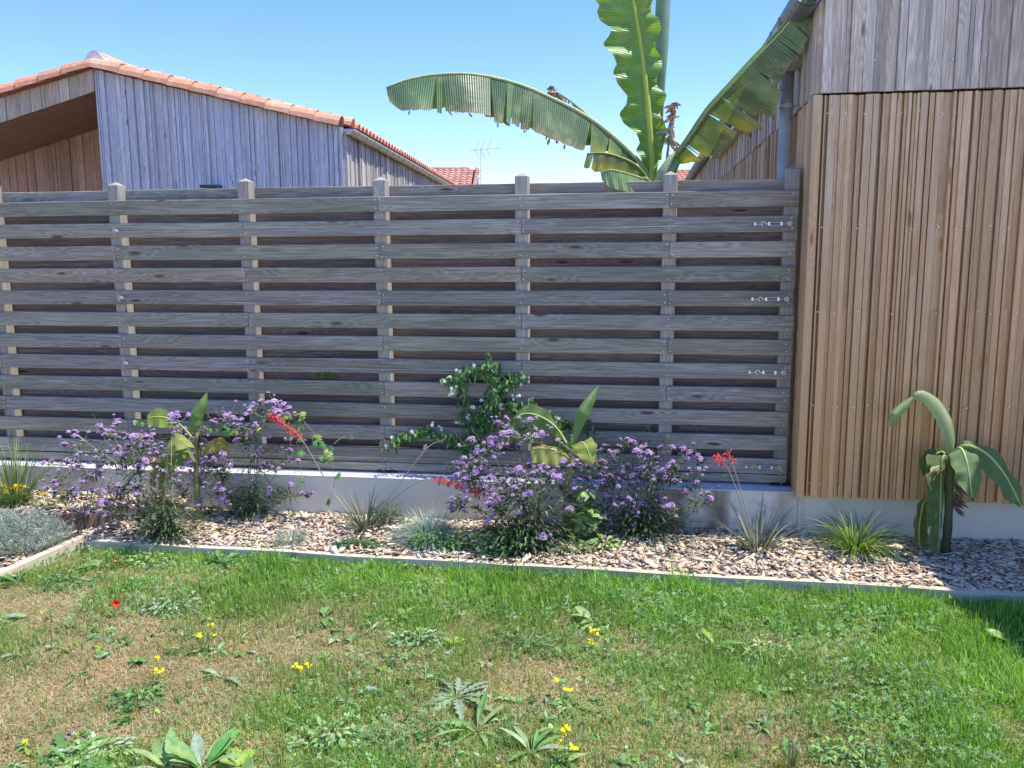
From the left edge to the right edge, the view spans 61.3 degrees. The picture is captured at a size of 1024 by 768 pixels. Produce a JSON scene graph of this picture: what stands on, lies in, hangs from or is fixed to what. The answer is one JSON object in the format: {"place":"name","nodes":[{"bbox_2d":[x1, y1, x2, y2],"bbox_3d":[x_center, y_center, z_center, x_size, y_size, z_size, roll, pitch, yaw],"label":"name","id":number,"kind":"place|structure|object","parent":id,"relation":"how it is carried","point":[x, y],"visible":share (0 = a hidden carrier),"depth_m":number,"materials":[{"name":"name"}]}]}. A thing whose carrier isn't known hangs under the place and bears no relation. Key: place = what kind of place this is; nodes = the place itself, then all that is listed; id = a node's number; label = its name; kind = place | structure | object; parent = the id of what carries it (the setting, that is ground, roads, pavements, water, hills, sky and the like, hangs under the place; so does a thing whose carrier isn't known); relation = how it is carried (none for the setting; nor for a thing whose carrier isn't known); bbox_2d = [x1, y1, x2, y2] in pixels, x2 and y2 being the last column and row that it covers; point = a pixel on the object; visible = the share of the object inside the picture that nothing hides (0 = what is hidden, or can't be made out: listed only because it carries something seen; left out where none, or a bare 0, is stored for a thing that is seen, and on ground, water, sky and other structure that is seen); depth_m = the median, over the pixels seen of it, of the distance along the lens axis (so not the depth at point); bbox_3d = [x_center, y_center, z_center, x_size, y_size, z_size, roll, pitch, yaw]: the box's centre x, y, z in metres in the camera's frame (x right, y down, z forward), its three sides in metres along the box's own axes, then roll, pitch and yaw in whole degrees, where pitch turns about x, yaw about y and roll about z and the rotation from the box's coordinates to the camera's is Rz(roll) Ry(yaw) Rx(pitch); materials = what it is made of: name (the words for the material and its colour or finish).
{"place":"outdoors","nodes":[
{"label":"outdoors","id":0,"kind":"place"},
{"bbox_2d":[10,494,167,513],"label":"mulch terrace","id":1,"kind":"structure","parent":0,"point":[58,512],"depth_m":5.50,"materials":[{"name":"wood"}]},
{"bbox_2d":[0,489,187,516],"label":"wood chips","id":2,"kind":"object","parent":1,"relation":"on","point":[65,504],"visible":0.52,"depth_m":5.47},
{"bbox_2d":[0,483,35,507],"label":"yellow flowers","id":3,"kind":"object","parent":2,"relation":"on","point":[15,496],"visible":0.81,"depth_m":5.39,"materials":[{"name":"green plant"}]},
{"bbox_2d":[0,431,64,506],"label":"tall grass clump","id":4,"kind":"object","parent":2,"relation":"on","point":[17,478],"visible":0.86,"depth_m":5.46,"materials":[{"name":"green plant"}]},
{"bbox_2d":[29,490,68,509],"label":"yellow flowers","id":5,"kind":"object","parent":2,"relation":"on","point":[46,501],"visible":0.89,"depth_m":5.35,"materials":[{"name":"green plant"}]},
{"bbox_2d":[37,440,759,570],"bbox_3d":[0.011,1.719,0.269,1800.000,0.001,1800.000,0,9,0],"label":"ground","id":6,"kind":"structure","parent":0,"point":[405,447],"depth_m":7.69,"materials":[{"name":"soil"}]},
{"bbox_2d":[0,527,92,576],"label":"wood chips","id":7,"kind":"object","parent":6,"relation":"on","point":[11,560],"visible":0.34,"depth_m":4.89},
{"bbox_2d":[0,504,78,558],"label":"silver bush","id":8,"kind":"object","parent":7,"relation":"on","point":[13,534],"visible":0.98,"depth_m":4.93,"materials":[{"name":"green plant"}]},
{"bbox_2d":[18,501,175,532],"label":"retaining wall","id":9,"kind":"structure","parent":6,"relation":"on","point":[83,522],"depth_m":5.34,"materials":[{"name":"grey wood"}]},
{"bbox_2d":[0,50,458,192],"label":"neighbour house","id":10,"kind":"structure","parent":6,"relation":"on","point":[93,120],"depth_m":10.78,"materials":[{"name":"wood"}]},
{"bbox_2d":[0,457,798,533],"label":"garden wall","id":11,"kind":"structure","parent":6,"relation":"on","point":[426,494],"depth_m":5.38,"materials":[{"name":"concrete"}]},
{"bbox_2d":[0,165,800,485],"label":"slatted fence","id":12,"kind":"object","parent":11,"relation":"on","point":[642,315],"visible":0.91,"depth_m":5.36,"materials":[{"name":"grey wood"}]},
{"bbox_2d":[311,372,335,379],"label":"fern sprig","id":13,"kind":"object","parent":12,"relation":"attached to","point":[321,377],"visible":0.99,"depth_m":5.53,"materials":[{"name":"green plant"}]},
{"bbox_2d":[112,221,791,232],"bbox_3d":[-0.479,-0.940,5.197,4.172,0.031,0.035,1,9,9],"label":"trellis wire","id":14,"kind":"object","parent":12,"relation":"attached to","point":[754,224],"visible":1,"depth_m":5.04,"materials":[{"name":"metal"}]},
{"bbox_2d":[117,296,788,300],"bbox_3d":[-0.476,-0.520,5.262,4.172,0.031,0.035,1,9,9],"label":"trellis wire","id":15,"kind":"object","parent":12,"relation":"attached to","point":[752,299],"visible":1,"depth_m":5.12,"materials":[{"name":"metal"}]},
{"bbox_2d":[122,361,785,374],"bbox_3d":[-0.474,-0.101,5.328,4.172,0.031,0.035,1,9,9],"label":"trellis wire","id":16,"kind":"object","parent":12,"relation":"attached to","point":[749,372],"visible":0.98,"depth_m":5.20,"materials":[{"name":"metal"}]},
{"bbox_2d":[135,448,781,469],"bbox_3d":[-0.470,0.459,5.415,4.172,0.031,0.035,1,9,9],"label":"trellis wire","id":17,"kind":"object","parent":12,"relation":"attached to","point":[771,467],"visible":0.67,"depth_m":5.31,"materials":[{"name":"metal"}]},
{"bbox_2d":[379,352,595,477],"bbox_3d":[-0.162,0.370,5.301,1.349,1.141,0.138,1,9,8],"label":"star jasmine","id":18,"kind":"object","parent":12,"relation":"attached to","point":[494,405],"visible":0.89,"depth_m":5.26,"materials":[{"name":"green plant"}]},
{"bbox_2d":[431,167,478,184],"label":"distant house","id":19,"kind":"structure","parent":6,"relation":"on","point":[464,175],"depth_m":36.05,"materials":[{"name":"tile"}]},
{"bbox_2d":[470,139,498,178],"bbox_3d":[-1.099,-8.310,36.149,1.304,3.658,0.515,0,9,0],"label":"tv aerial","id":20,"kind":"object","parent":19,"relation":"attached to","point":[480,149],"visible":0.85,"depth_m":35.93,"materials":[{"name":"metal"}]},
{"bbox_2d":[386,0,816,191],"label":"banana plant","id":21,"kind":"object","parent":6,"relation":"on","point":[636,43],"visible":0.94,"depth_m":5.72,"materials":[{"name":"green plant"}]},
{"bbox_2d":[657,169,689,179],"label":"distant house","id":22,"kind":"structure","parent":6,"relation":"on","point":[682,174],"depth_m":42.30,"materials":[{"name":"tile"}]},
{"bbox_2d":[685,0,1023,543],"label":"timber house","id":23,"kind":"structure","parent":6,"relation":"on","point":[893,130],"depth_m":4.65,"materials":[{"name":"wood"},{"name":"concrete"},{"name":"zinc"}]},
{"bbox_2d":[0,0,800,183],"label":"sky","id":24,"kind":"structure","parent":0,"point":[338,57],"materials":[{"name":"blue"}]},
{"bbox_2d":[0,514,1007,589],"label":"planting bed","id":25,"kind":"object","parent":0,"point":[372,552],"visible":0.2,"depth_m":4.84,"materials":[{"name":"soil"}]},
{"bbox_2d":[30,410,226,558],"bbox_3d":[-2.371,0.519,5.165,1.456,0.836,0.736,3,9,19],"label":"purple verbena","id":26,"kind":"object","parent":25,"relation":"on","point":[164,523],"visible":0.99,"depth_m":5.10,"materials":[{"name":"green plant"}]},
{"bbox_2d":[144,448,189,504],"bbox_3d":[-2.161,0.628,5.406,0.329,0.516,0.134,4,10,25],"label":"young banana","id":27,"kind":"object","parent":25,"relation":"on","point":[182,456],"visible":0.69,"depth_m":5.40,"materials":[{"name":"green plant"}]},
{"bbox_2d":[147,392,229,519],"bbox_3d":[-1.965,0.476,5.285,0.471,0.852,0.123,-3,9,-18],"label":"young banana","id":28,"kind":"object","parent":25,"relation":"on","point":[155,416],"visible":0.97,"depth_m":5.26,"materials":[{"name":"green plant"}]},
{"bbox_2d":[170,391,313,522],"bbox_3d":[-1.697,0.458,5.403,0.862,0.895,0.624,-3,9,-16],"label":"purple verbena","id":29,"kind":"object","parent":25,"relation":"on","point":[217,488],"visible":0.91,"depth_m":5.33,"materials":[{"name":"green plant"}]},
{"bbox_2d":[266,523,314,549],"bbox_3d":[-1.284,0.877,5.003,0.318,0.148,0.326,0,9,0],"label":"blue fescue","id":30,"kind":"object","parent":25,"relation":"on","point":[294,536],"visible":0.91,"depth_m":5.00,"materials":[{"name":"green plant"}]},
{"bbox_2d":[332,536,385,550],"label":"leafy herb","id":31,"kind":"object","parent":25,"relation":"on","point":[366,542],"visible":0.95,"depth_m":4.89,"materials":[{"name":"green plant"}]},
{"bbox_2d":[267,413,482,534],"bbox_3d":[-0.806,0.532,5.134,1.279,0.735,0.614,0,9,0],"label":"red yucca","id":32,"kind":"object","parent":25,"relation":"on","point":[359,522],"visible":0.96,"depth_m":5.12,"materials":[{"name":"green plant"}]},
{"bbox_2d":[370,501,404,525],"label":"leafy herb","id":33,"kind":"object","parent":25,"relation":"on","point":[394,510],"visible":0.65,"depth_m":5.26,"materials":[{"name":"green plant"}]},
{"bbox_2d":[382,504,472,553],"bbox_3d":[-0.490,0.824,5.000,0.572,0.281,0.583,0,9,0],"label":"blue fescue","id":34,"kind":"object","parent":25,"relation":"on","point":[428,526],"visible":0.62,"depth_m":5.00,"materials":[{"name":"green plant"}]},
{"bbox_2d":[408,529,469,551],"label":"leafy weed","id":35,"kind":"object","parent":25,"relation":"on","point":[450,543],"visible":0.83,"depth_m":4.83,"materials":[{"name":"green plant"}]},
{"bbox_2d":[461,522,551,558],"bbox_3d":[-0.028,0.861,4.816,0.512,0.176,0.278,0,9,0],"label":"leafy herb","id":36,"kind":"object","parent":25,"relation":"on","point":[502,546],"visible":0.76,"depth_m":4.77,"materials":[{"name":"green plant"}]},
{"bbox_2d":[439,415,610,572],"bbox_3d":[0.081,0.579,4.790,1.001,0.825,0.760,0,9,0],"label":"purple verbena","id":37,"kind":"object","parent":25,"relation":"on","point":[516,501],"visible":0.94,"depth_m":4.81,"materials":[{"name":"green plant"}]},
{"bbox_2d":[87,507,1023,591],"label":"wood chips","id":38,"kind":"object","parent":25,"relation":"on","point":[857,568],"visible":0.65,"depth_m":4.76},
{"bbox_2d":[133,412,358,506],"bbox_3d":[-1.658,0.470,5.309,1.465,0.613,0.207,1,9,8],"label":"passion vine","id":39,"kind":"object","parent":38,"relation":"on","point":[328,454],"visible":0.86,"depth_m":5.25,"materials":[{"name":"green plant"}]},
{"bbox_2d":[513,386,598,534],"bbox_3d":[0.268,0.475,4.941,0.439,0.932,0.316,7,12,40],"label":"young banana","id":40,"kind":"object","parent":25,"relation":"on","point":[586,451],"visible":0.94,"depth_m":4.92,"materials":[{"name":"green plant"}]},
{"bbox_2d":[550,541,597,555],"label":"sage herb","id":41,"kind":"object","parent":25,"relation":"on","point":[574,546],"visible":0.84,"depth_m":4.77,"materials":[{"name":"green plant"}]},
{"bbox_2d":[562,483,607,544],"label":"broadleaf plant","id":42,"kind":"object","parent":25,"relation":"on","point":[588,513],"visible":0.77,"depth_m":4.91,"materials":[{"name":"green plant"}]},
{"bbox_2d":[583,533,622,550],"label":"broadleaf plant","id":43,"kind":"object","parent":25,"relation":"on","point":[615,542],"visible":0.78,"depth_m":4.83,"materials":[{"name":"green plant"}]},
{"bbox_2d":[537,424,723,552],"bbox_3d":[0.663,0.578,4.977,1.064,0.741,0.847,0,9,0],"label":"purple verbena","id":44,"kind":"object","parent":25,"relation":"on","point":[608,480],"visible":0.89,"depth_m":4.92,"materials":[{"name":"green plant"}]},
{"bbox_2d":[635,509,680,534],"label":"shrub","id":45,"kind":"object","parent":25,"relation":"on","point":[669,525],"visible":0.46,"depth_m":5.05,"materials":[{"name":"green plant"}]},
{"bbox_2d":[702,449,817,558],"bbox_3d":[1.359,0.653,4.737,0.638,0.590,0.592,-7,11,-36],"label":"red yucca","id":46,"kind":"object","parent":25,"relation":"on","point":[756,540],"visible":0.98,"depth_m":4.77,"materials":[{"name":"green plant"}]},
{"bbox_2d":[801,490,921,567],"bbox_3d":[1.892,0.755,4.728,0.659,0.416,0.692,0,9,0],"label":"green grass clump","id":47,"kind":"object","parent":25,"relation":"on","point":[850,542],"visible":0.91,"depth_m":4.74,"materials":[{"name":"green plant"}]},
{"bbox_2d":[887,390,1023,557],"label":"young banana","id":48,"kind":"object","parent":25,"relation":"on","point":[965,460],"visible":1,"depth_m":4.58,"materials":[{"name":"green plant"}]},
{"bbox_2d":[0,538,1023,767],"bbox_3d":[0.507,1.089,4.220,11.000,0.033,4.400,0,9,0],"label":"lawn","id":49,"kind":"structure","parent":0,"point":[219,714],"depth_m":3.54,"materials":[{"name":"plant"}]},
{"bbox_2d":[0,613,27,619],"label":"plantain","id":50,"kind":"object","parent":49,"relation":"on","point":[12,615],"visible":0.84,"depth_m":4.10,"materials":[{"name":"green plant"}]},
{"bbox_2d":[0,567,28,583],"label":"dock plant","id":51,"kind":"object","parent":49,"relation":"on","point":[10,575],"visible":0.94,"depth_m":4.57,"materials":[{"name":"green plant"}]},
{"bbox_2d":[16,739,30,751],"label":"mustard plant","id":52,"kind":"object","parent":49,"relation":"on","point":[23,743],"visible":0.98,"depth_m":3.05,"materials":[{"name":"yellow plant"}]},
{"bbox_2d":[0,522,110,585],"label":"edging board","id":53,"kind":"object","parent":49,"relation":"on","point":[70,544],"visible":0.41,"depth_m":4.89,"materials":[{"name":"grey wood"}]},
{"bbox_2d":[36,569,105,592],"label":"leafy weed","id":54,"kind":"object","parent":49,"relation":"on","point":[81,582],"visible":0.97,"depth_m":4.53,"materials":[{"name":"green plant"}]},
{"bbox_2d":[64,671,87,684],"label":"dandelion","id":55,"kind":"object","parent":49,"relation":"on","point":[70,680],"visible":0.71,"depth_m":3.54,"materials":[{"name":"green plant"}]},
{"bbox_2d":[41,733,117,767],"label":"weed","id":56,"kind":"object","parent":49,"relation":"on","point":[60,739],"visible":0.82,"depth_m":2.97,"materials":[{"name":"green plant"}]},
{"bbox_2d":[77,559,118,568],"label":"dock plant","id":57,"kind":"object","parent":49,"relation":"on","point":[95,561],"visible":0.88,"depth_m":4.79,"materials":[{"name":"green plant"}]},
{"bbox_2d":[54,731,141,767],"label":"leafy weed","id":58,"kind":"object","parent":49,"relation":"on","point":[70,748],"visible":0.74,"depth_m":2.97,"materials":[{"name":"green plant"}]},
{"bbox_2d":[85,629,115,643],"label":"dandelion","id":59,"kind":"object","parent":49,"relation":"on","point":[107,637],"visible":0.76,"depth_m":3.89,"materials":[{"name":"green plant"}]},
{"bbox_2d":[112,599,119,614],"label":"poppy","id":60,"kind":"object","parent":49,"relation":"on","point":[115,602],"visible":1,"depth_m":4.12,"materials":[{"name":"red plant"}]},
{"bbox_2d":[105,684,168,713],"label":"leafy weed","id":61,"kind":"object","parent":49,"relation":"on","point":[128,694],"visible":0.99,"depth_m":3.32,"materials":[{"name":"green plant"}]},
{"bbox_2d":[125,550,179,570],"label":"leafy weed","id":62,"kind":"object","parent":49,"relation":"on","point":[142,564],"visible":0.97,"depth_m":4.80,"materials":[{"name":"green plant"}]},
{"bbox_2d":[131,727,175,767],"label":"dock plant","id":63,"kind":"object","parent":49,"relation":"on","point":[155,755],"visible":0.9,"depth_m":2.92,"materials":[{"name":"green plant"}]},
{"bbox_2d":[143,655,170,694],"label":"mustard plant","id":64,"kind":"object","parent":49,"relation":"on","point":[158,676],"visible":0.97,"depth_m":3.45,"materials":[{"name":"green plant"}]},
{"bbox_2d":[140,595,203,618],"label":"leafy weed","id":65,"kind":"object","parent":49,"relation":"on","point":[168,607],"visible":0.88,"depth_m":4.17,"materials":[{"name":"green plant"}]},
{"bbox_2d":[186,623,216,657],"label":"mustard plant","id":66,"kind":"object","parent":49,"relation":"on","point":[199,636],"visible":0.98,"depth_m":3.73,"materials":[{"name":"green plant"}]},
{"bbox_2d":[164,727,241,767],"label":"plantain","id":67,"kind":"object","parent":49,"relation":"on","point":[184,752],"visible":0.98,"depth_m":2.90,"materials":[{"name":"green plant"}]},
{"bbox_2d":[204,550,237,571],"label":"dock plant","id":68,"kind":"object","parent":49,"relation":"on","point":[218,553],"visible":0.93,"depth_m":4.83,"materials":[{"name":"green plant"}]},
{"bbox_2d":[200,668,243,685],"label":"dandelion","id":69,"kind":"object","parent":49,"relation":"on","point":[209,670],"visible":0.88,"depth_m":3.51,"materials":[{"name":"green plant"}]},
{"bbox_2d":[216,748,257,767],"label":"mallow","id":70,"kind":"object","parent":49,"relation":"on","point":[246,762],"visible":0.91,"depth_m":2.92,"materials":[{"name":"green plant"}]},
{"bbox_2d":[248,650,272,663],"bbox_3d":[-1.091,1.190,3.690,0.163,0.061,0.157,0,9,0],"label":"plantain","id":71,"kind":"object","parent":49,"relation":"on","point":[259,658],"visible":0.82,"depth_m":3.67,"materials":[{"name":"green plant"}]},
{"bbox_2d":[85,538,518,573],"bbox_3d":[-1.230,0.992,4.862,2.566,0.113,0.045,1,9,10],"label":"edging board","id":72,"kind":"object","parent":49,"relation":"on","point":[210,549],"visible":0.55,"depth_m":4.83,"materials":[{"name":"grey concrete"}]},
{"bbox_2d":[291,662,312,692],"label":"mustard plant","id":73,"kind":"object","parent":49,"relation":"on","point":[300,671],"visible":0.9,"depth_m":3.42,"materials":[{"name":"green plant"}]},
{"bbox_2d":[321,606,339,625],"bbox_3d":[-0.865,1.121,4.109,0.099,0.070,0.261,-4,9,-20],"label":"plantain","id":74,"kind":"object","parent":49,"relation":"on","point":[325,621],"visible":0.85,"depth_m":4.08,"materials":[{"name":"green plant"}]},
{"bbox_2d":[285,716,377,758],"bbox_3d":[-0.630,1.249,3.046,0.323,0.074,0.240,0,9,0],"label":"leafy weed","id":75,"kind":"object","parent":49,"relation":"on","point":[314,743],"visible":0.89,"depth_m":3.03,"materials":[{"name":"green plant"}]},
{"bbox_2d":[384,607,426,625],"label":"thistle","id":76,"kind":"object","parent":49,"relation":"on","point":[395,619],"visible":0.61,"depth_m":4.11,"materials":[{"name":"green plant"}]},
{"bbox_2d":[394,562,431,570],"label":"leafy weed","id":77,"kind":"object","parent":49,"relation":"on","point":[406,564],"visible":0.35,"depth_m":4.69,"materials":[{"name":"green plant"}]},
{"bbox_2d":[387,626,449,650],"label":"leafy weed","id":78,"kind":"object","parent":49,"relation":"on","point":[418,638],"visible":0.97,"depth_m":3.83,"materials":[{"name":"green plant"}]},
{"bbox_2d":[436,498,482,622],"bbox_3d":[-0.241,0.822,3.993,0.213,0.601,0.062,0,9,0],"label":"tall weed","id":79,"kind":"object","parent":49,"relation":"on","point":[458,519],"visible":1,"depth_m":4.00,"materials":[{"name":"green plant"}]},
{"bbox_2d":[422,678,497,719],"bbox_3d":[-0.222,1.256,3.368,0.401,0.137,0.366,0,9,0],"label":"thistle","id":80,"kind":"object","parent":49,"relation":"on","point":[458,703],"visible":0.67,"depth_m":3.34,"materials":[{"name":"green plant"}]},
{"bbox_2d":[434,692,507,747],"bbox_3d":[-0.140,1.261,3.130,0.312,0.124,0.322,-3,9,-14],"label":"plantain","id":81,"kind":"object","parent":49,"relation":"on","point":[481,705],"visible":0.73,"depth_m":3.16,"materials":[{"name":"green plant"}]},
{"bbox_2d":[0,565,1022,767],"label":"seedlings","id":82,"kind":"object","parent":49,"relation":"on","point":[766,721],"visible":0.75,"depth_m":3.38,"materials":[{"name":"green plant"}]},
{"bbox_2d":[0,541,1023,767],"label":"clover","id":83,"kind":"object","parent":49,"relation":"on","point":[859,642],"visible":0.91,"depth_m":3.52,"materials":[{"name":"green plant"}]},
{"bbox_2d":[483,625,566,658],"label":"leafy weed","id":84,"kind":"object","parent":49,"relation":"on","point":[543,641],"visible":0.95,"depth_m":3.77,"materials":[{"name":"green plant"}]},
{"bbox_2d":[499,725,570,765],"bbox_3d":[0.080,1.270,2.989,0.264,0.091,0.241,0,9,0],"label":"plantain","id":85,"kind":"object","parent":49,"relation":"on","point":[535,739],"visible":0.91,"depth_m":3.01,"materials":[{"name":"green plant"}]},
{"bbox_2d":[554,677,579,705],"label":"mustard plant","id":86,"kind":"object","parent":49,"relation":"on","point":[565,700],"visible":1,"depth_m":3.34,"materials":[{"name":"green plant"}]},
{"bbox_2d":[550,724,588,767],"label":"mustard plant","id":87,"kind":"object","parent":49,"relation":"on","point":[564,758],"visible":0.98,"depth_m":2.92,"materials":[{"name":"green plant"}]},
{"bbox_2d":[556,700,595,714],"bbox_3d":[0.210,1.252,3.261,0.228,0.067,0.102,4,10,26],"label":"plantain","id":88,"kind":"object","parent":49,"relation":"on","point":[563,708],"visible":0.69,"depth_m":3.27,"materials":[{"name":"green plant"}]},
{"bbox_2d":[572,606,592,627],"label":"dock plant","id":89,"kind":"object","parent":49,"relation":"on","point":[587,615],"visible":0.83,"depth_m":4.02,"materials":[{"name":"green plant"}]},
{"bbox_2d":[581,627,607,654],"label":"mustard plant","id":90,"kind":"object","parent":49,"relation":"on","point":[595,645],"visible":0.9,"depth_m":3.74,"materials":[{"name":"yellow plant"}]},
{"bbox_2d":[701,628,742,649],"bbox_3d":[0.897,1.125,3.776,0.210,0.037,0.077,8,12,43],"label":"plantain","id":91,"kind":"object","parent":49,"relation":"on","point":[705,632],"visible":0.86,"depth_m":3.77,"materials":[{"name":"green plant"}]},
{"bbox_2d":[715,637,796,667],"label":"leafy weed","id":92,"kind":"object","parent":49,"relation":"on","point":[757,641],"visible":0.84,"depth_m":3.68,"materials":[{"name":"green plant"}]},
{"bbox_2d":[518,563,1023,604],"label":"edging board","id":93,"kind":"object","parent":49,"relation":"on","point":[865,586],"visible":0.43,"depth_m":4.38,"materials":[{"name":"grey concrete"}]},
{"bbox_2d":[777,736,801,767],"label":"stiff tuft","id":94,"kind":"object","parent":49,"relation":"on","point":[792,762],"visible":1,"depth_m":2.88,"materials":[{"name":"green plant"}]},
{"bbox_2d":[825,699,855,720],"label":"dandelion","id":95,"kind":"object","parent":49,"relation":"on","point":[841,702],"visible":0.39,"depth_m":3.28,"materials":[{"name":"green plant"}]},
{"bbox_2d":[807,736,886,767],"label":"leafy weed","id":96,"kind":"object","parent":49,"relation":"on","point":[844,749],"visible":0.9,"depth_m":2.94,"materials":[{"name":"green plant"}]},
{"bbox_2d":[857,739,880,767],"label":"stiff tuft","id":97,"kind":"object","parent":49,"relation":"on","point":[866,757],"visible":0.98,"depth_m":2.86,"materials":[{"name":"green plant"}]},
{"bbox_2d":[953,747,1000,764],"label":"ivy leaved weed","id":98,"kind":"object","parent":49,"relation":"on","point":[963,750],"visible":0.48,"depth_m":2.92,"materials":[{"name":"green plant"}]},
{"bbox_2d":[985,629,1023,643],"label":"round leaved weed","id":99,"kind":"object","parent":49,"relation":"on","point":[1000,636],"visible":0.7,"depth_m":3.78,"materials":[{"name":"green plant"}]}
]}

